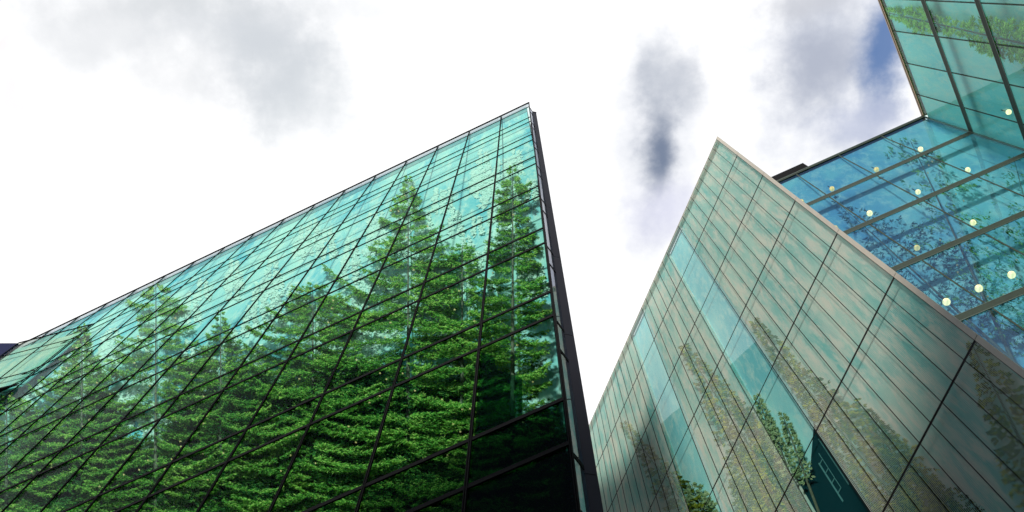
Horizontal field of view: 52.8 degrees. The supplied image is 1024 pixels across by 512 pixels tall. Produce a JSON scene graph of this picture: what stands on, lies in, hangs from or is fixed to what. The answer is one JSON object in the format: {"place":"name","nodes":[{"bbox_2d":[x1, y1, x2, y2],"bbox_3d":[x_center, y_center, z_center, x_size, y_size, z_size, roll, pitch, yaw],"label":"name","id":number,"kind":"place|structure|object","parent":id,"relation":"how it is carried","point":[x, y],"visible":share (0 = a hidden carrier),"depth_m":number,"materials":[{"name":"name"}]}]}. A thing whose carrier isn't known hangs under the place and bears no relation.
{"place":"outdoors","nodes":[
{"label":"outdoors","id":0,"kind":"place"},
{"bbox_2d":[0,147,549,437],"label":"hillside wood","id":1,"kind":"object","parent":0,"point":[108,346],"visible":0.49,"depth_m":28.42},
{"bbox_2d":[0,102,603,511],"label":"glass building","id":2,"kind":"structure","parent":0,"point":[540,459],"depth_m":22.98,"materials":[{"name":"teal glass"}]},
{"bbox_2d":[0,323,92,392],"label":"glazed wing","id":3,"kind":"structure","parent":2,"relation":"attached to","point":[16,364],"depth_m":36.05,"materials":[{"name":"teal glass"}]},
{"bbox_2d":[0,323,151,511],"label":"spruce tree","id":4,"kind":"object","parent":2,"relation":"in","point":[65,387],"visible":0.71,"depth_m":23.02,"materials":[{"name":"green plant"}]},
{"bbox_2d":[68,282,240,511],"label":"spruce tree","id":5,"kind":"object","parent":2,"relation":"in","point":[120,407],"visible":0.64,"depth_m":22.36,"materials":[{"name":"green plant"}]},
{"bbox_2d":[138,310,307,511],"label":"spruce tree","id":6,"kind":"object","parent":2,"relation":"in","point":[258,463],"visible":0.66,"depth_m":18.21,"materials":[{"name":"green plant"}]},
{"bbox_2d":[191,282,392,511],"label":"spruce tree","id":7,"kind":"object","parent":2,"relation":"in","point":[276,393],"visible":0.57,"depth_m":17.75,"materials":[{"name":"green plant"}]},
{"bbox_2d":[257,175,496,511],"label":"spruce tree","id":8,"kind":"object","parent":2,"relation":"in","point":[362,367],"visible":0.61,"depth_m":16.53,"materials":[{"name":"green plant"}]},
{"bbox_2d":[381,243,501,511],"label":"spruce tree","id":9,"kind":"object","parent":2,"relation":"in","point":[452,330],"visible":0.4,"depth_m":16.56,"materials":[{"name":"green plant"}]},
{"bbox_2d":[421,164,553,511],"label":"spruce tree","id":10,"kind":"object","parent":2,"relation":"in","point":[529,315],"visible":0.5,"depth_m":16.25,"materials":[{"name":"green plant"}]},
{"bbox_2d":[0,0,927,423],"label":"sky","id":11,"kind":"structure","parent":0,"point":[141,140],"materials":[{"name":"white"}]},
{"bbox_2d":[589,136,1023,511],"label":"ribbed building","id":12,"kind":"structure","parent":0,"point":[850,319],"depth_m":25.12,"materials":[{"name":"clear glass"}]},
{"bbox_2d":[772,0,1023,367],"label":"glass building","id":13,"kind":"structure","parent":0,"point":[964,93],"depth_m":39.33,"materials":[{"name":"blue glass"}]},
{"bbox_2d":[865,210,872,215],"bbox_3d":[13.341,-1.656,38.738,0.225,0.725,0.225,0,-75,0],"label":"globe lamp","id":14,"kind":"object","parent":13,"relation":"attached to","point":[869,212],"visible":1,"depth_m":38.42,"materials":[{"name":"white glass"}]},
{"bbox_2d":[910,243,919,250],"bbox_3d":[13.235,-0.332,33.975,0.200,0.700,0.200,0,-75,0],"label":"globe lamp","id":15,"kind":"object","parent":13,"relation":"attached to","point":[916,247],"visible":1,"depth_m":33.67,"materials":[{"name":"white glass"}]},
{"bbox_2d":[938,295,950,305],"bbox_3d":[12.367,1.241,29.622,0.220,0.720,0.220,0,-75,0],"label":"globe lamp","id":16,"kind":"object","parent":13,"relation":"attached to","point":[946,301],"visible":1,"depth_m":29.32,"materials":[{"name":"white glass"}]},
{"bbox_2d":[965,218,976,225],"bbox_3d":[15.011,-1.152,33.840,0.203,0.703,0.203,0,-75,0],"label":"globe lamp","id":17,"kind":"object","parent":13,"relation":"attached to","point":[973,222],"visible":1,"depth_m":33.54,"materials":[{"name":"white glass"}]},
{"bbox_2d":[969,282,982,291],"bbox_3d":[13.236,0.853,29.506,0.221,0.721,0.221,0,-75,0],"label":"globe lamp","id":18,"kind":"object","parent":13,"relation":"attached to","point":[978,288],"visible":1,"depth_m":29.20,"materials":[{"name":"white glass"}]},
{"bbox_2d":[1001,109,1011,114],"bbox_3d":[17.935,-5.263,37.511,0.201,0.701,0.201,0,-75,0],"label":"globe lamp","id":19,"kind":"object","parent":13,"relation":"attached to","point":[1008,111],"visible":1,"depth_m":37.21,"materials":[{"name":"white glass"}]},
{"bbox_2d":[1001,269,1015,278],"bbox_3d":[14.103,0.468,29.381,0.223,0.723,0.223,0,-75,0],"label":"globe lamp","id":20,"kind":"object","parent":13,"relation":"attached to","point":[1011,274],"visible":1,"depth_m":29.08,"materials":[{"name":"white glass"}]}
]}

